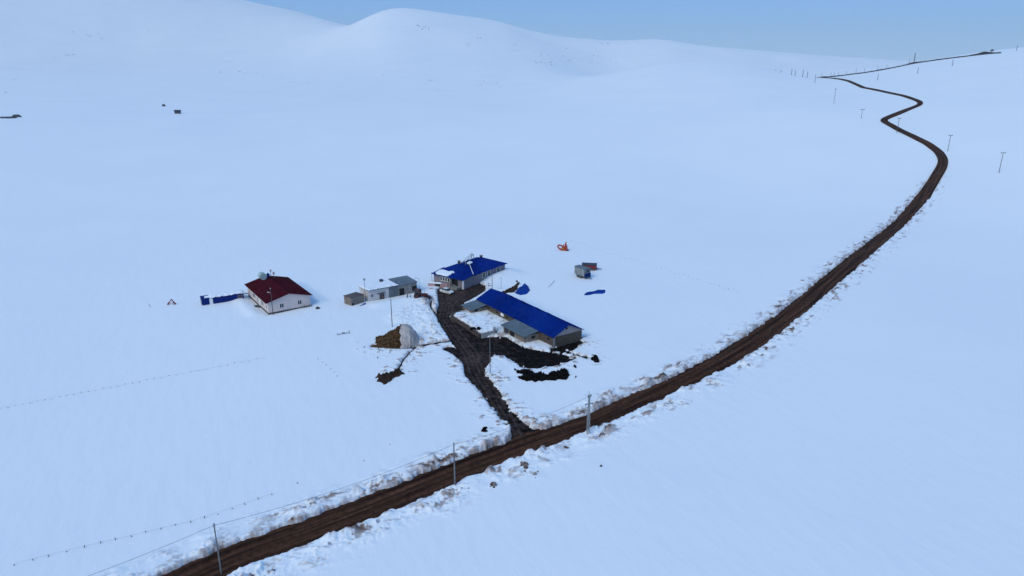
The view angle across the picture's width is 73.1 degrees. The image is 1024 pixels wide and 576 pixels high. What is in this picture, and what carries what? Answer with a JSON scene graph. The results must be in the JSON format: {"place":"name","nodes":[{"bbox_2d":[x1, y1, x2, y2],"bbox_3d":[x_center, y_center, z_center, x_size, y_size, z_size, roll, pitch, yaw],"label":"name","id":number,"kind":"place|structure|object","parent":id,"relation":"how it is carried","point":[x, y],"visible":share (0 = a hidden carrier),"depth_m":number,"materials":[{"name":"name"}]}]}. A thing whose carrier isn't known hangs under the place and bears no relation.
{"place":"outdoors","nodes":[
{"label":"outdoors","id":0,"kind":"place"},
{"bbox_2d":[0,0,1023,575],"bbox_3d":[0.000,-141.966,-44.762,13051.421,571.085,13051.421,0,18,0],"label":"snow ground","id":1,"kind":"structure","parent":0,"point":[866,418],"depth_m":194.58,"materials":[{"name":"white snow"}]},
{"bbox_2d":[200,289,243,305],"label":"blue tarp","id":2,"kind":"object","parent":1,"relation":"on","point":[218,297],"visible":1,"depth_m":186.12,"materials":[{"name":"blue paint"}]},
{"bbox_2d":[244,269,311,314],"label":"house","id":3,"kind":"structure","parent":1,"relation":"on","point":[287,294],"depth_m":182.84,"materials":[{"name":"white paint"}]},
{"bbox_2d":[343,292,363,305],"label":"annex","id":4,"kind":"object","parent":1,"relation":"on","point":[352,299],"visible":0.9,"depth_m":184.45,"materials":[{"name":"beige stone"}]},
{"bbox_2d":[357,275,419,301],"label":"workshop","id":5,"kind":"structure","parent":1,"relation":"on","point":[380,289],"depth_m":190.52,"materials":[{"name":"paint"}]},
{"bbox_2d":[389,287,394,297],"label":"metal door","id":6,"kind":"structure","parent":5,"relation":"in","point":[391,290],"depth_m":190.12,"materials":[{"name":"grey metal"}]},
{"bbox_2d":[395,287,398,296],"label":"metal door","id":7,"kind":"structure","parent":5,"relation":"in","point":[396,288],"depth_m":190.88,"materials":[{"name":"grey metal"}]},
{"bbox_2d":[399,288,403,295],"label":"doorway","id":8,"kind":"structure","parent":5,"relation":"in","point":[401,291],"depth_m":191.84,"materials":[{"name":"grey metal"}]},
{"bbox_2d":[414,288,431,298],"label":"tractor","id":9,"kind":"object","parent":1,"relation":"on","point":[417,293],"visible":0.98,"depth_m":187.79,"materials":[{"name":"red paint"}]},
{"bbox_2d":[453,443,455,484],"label":"power pole","id":10,"kind":"object","parent":1,"relation":"on","point":[454,463],"visible":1,"depth_m":102.44,"materials":[{"name":"wood"}]},
{"bbox_2d":[457,398,584,443],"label":"power wire","id":11,"kind":"object","parent":10,"relation":"attached to","point":[519,424],"visible":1,"depth_m":107.93,"materials":[{"name":"black metal"}]},
{"bbox_2d":[431,253,506,290],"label":"house","id":12,"kind":"structure","parent":1,"relation":"on","point":[467,273],"depth_m":203.72,"materials":[{"name":"blue metal"}]},
{"bbox_2d":[398,283,587,437],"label":"farmyard","id":13,"kind":"structure","parent":1,"relation":"on","point":[473,353],"depth_m":153.94,"materials":[{"name":"brown soil"}]},
{"bbox_2d":[371,325,401,348],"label":"hay stack","id":14,"kind":"object","parent":13,"relation":"on","point":[390,339],"visible":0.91,"depth_m":156.62,"materials":[{"name":"plant"}]},
{"bbox_2d":[399,323,420,348],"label":"tarp","id":15,"kind":"object","parent":14,"relation":"on","point":[409,337],"visible":0.96,"depth_m":156.57,"materials":[{"name":"plastic"}]},
{"bbox_2d":[375,368,404,384],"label":"dung heap","id":16,"kind":"object","parent":13,"relation":"on","point":[385,378],"visible":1,"depth_m":140.46,"materials":[{"name":"brown soil"}]},
{"bbox_2d":[428,282,449,287],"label":"garden wall","id":17,"kind":"structure","parent":13,"relation":"on","point":[441,285],"depth_m":199.57,"materials":[{"name":"paint"}]},
{"bbox_2d":[440,287,453,294],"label":"car","id":18,"kind":"object","parent":13,"relation":"on","point":[448,291],"visible":1,"depth_m":194.19,"materials":[{"name":"white paint"}]},
{"bbox_2d":[450,309,480,337],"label":"stone wall","id":19,"kind":"structure","parent":13,"relation":"on","point":[465,325],"depth_m":169.15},
{"bbox_2d":[481,329,494,338],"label":"sheet fence","id":20,"kind":"object","parent":13,"relation":"on","point":[486,334],"visible":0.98,"depth_m":162.44,"materials":[{"name":"silver metal"}]},
{"bbox_2d":[502,280,519,292],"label":"hay scatter","id":21,"kind":"object","parent":13,"relation":"on","point":[514,288],"visible":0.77,"depth_m":196.50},
{"bbox_2d":[461,288,583,347],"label":"barn","id":22,"kind":"structure","parent":13,"relation":"on","point":[526,322],"depth_m":163.77,"materials":[{"name":"metal"}]},
{"bbox_2d":[514,368,569,381],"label":"manure heap","id":23,"kind":"object","parent":13,"relation":"on","point":[531,375],"visible":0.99,"depth_m":140.28,"materials":[{"name":"black soil"}]},
{"bbox_2d":[515,284,529,294],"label":"tarp","id":24,"kind":"object","parent":1,"relation":"on","point":[523,289],"visible":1,"depth_m":194.37,"materials":[{"name":"blue plastic"}]},
{"bbox_2d":[520,461,538,477],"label":"earth clump","id":25,"kind":"object","parent":1,"relation":"on","point":[524,464],"visible":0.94,"depth_m":108.56,"materials":[{"name":"brown soil"}]},
{"bbox_2d":[557,242,568,250],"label":"rotary implement","id":26,"kind":"object","parent":1,"relation":"on","point":[564,248],"visible":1,"depth_m":239.46,"materials":[{"name":"orange paint"}]},
{"bbox_2d":[574,265,590,278],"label":"stock trailer","id":27,"kind":"object","parent":1,"relation":"on","point":[580,271],"visible":1,"depth_m":207.41,"materials":[{"name":"silver metal"}]},
{"bbox_2d":[585,394,593,434],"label":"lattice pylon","id":28,"kind":"object","parent":1,"relation":"on","point":[588,415],"visible":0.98,"depth_m":117.01,"materials":[{"name":"metal"}]},
{"bbox_2d":[582,262,597,270],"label":"tipping trailer","id":29,"kind":"object","parent":1,"relation":"on","point":[592,266],"visible":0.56,"depth_m":215.60,"materials":[{"name":"red paint"}]},
{"bbox_2d":[584,290,604,294],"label":"tarp","id":30,"kind":"object","parent":1,"relation":"on","point":[596,292],"visible":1,"depth_m":193.79,"materials":[{"name":"blue plastic"}]},
{"bbox_2d":[591,354,599,362],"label":"dung heap","id":31,"kind":"object","parent":1,"relation":"on","point":[594,358],"visible":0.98,"depth_m":148.51,"materials":[{"name":"black soil"}]},
{"bbox_2d":[162,77,947,575],"bbox_3d":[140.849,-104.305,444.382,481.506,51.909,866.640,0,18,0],"label":"road","id":32,"kind":"structure","parent":0,"point":[306,531],"depth_m":117.63,"materials":[{"name":"brown soil"}]},
{"bbox_2d":[213,523,221,573],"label":"power pole","id":33,"kind":"object","parent":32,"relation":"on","point":[217,549],"visible":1,"depth_m":85.10,"materials":[{"name":"wood"}]},
{"bbox_2d":[89,526,211,575],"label":"power wire","id":34,"kind":"object","parent":33,"relation":"attached to","point":[146,553],"visible":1,"depth_m":80.51,"materials":[{"name":"black metal"}]},
{"bbox_2d":[217,445,451,524],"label":"power wire","id":35,"kind":"object","parent":33,"relation":"attached to","point":[331,491],"visible":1,"depth_m":92.02,"materials":[{"name":"black metal"}]},
{"bbox_2d":[246,0,1023,60],"label":"sky","id":36,"kind":"structure","parent":0,"point":[875,29],"materials":[{"name":"blue"}]},
{"bbox_2d":[822,52,1000,76],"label":"road","id":37,"kind":"structure","parent":0,"point":[982,53],"depth_m":817.68,"materials":[{"name":"brown soil"}]}
]}

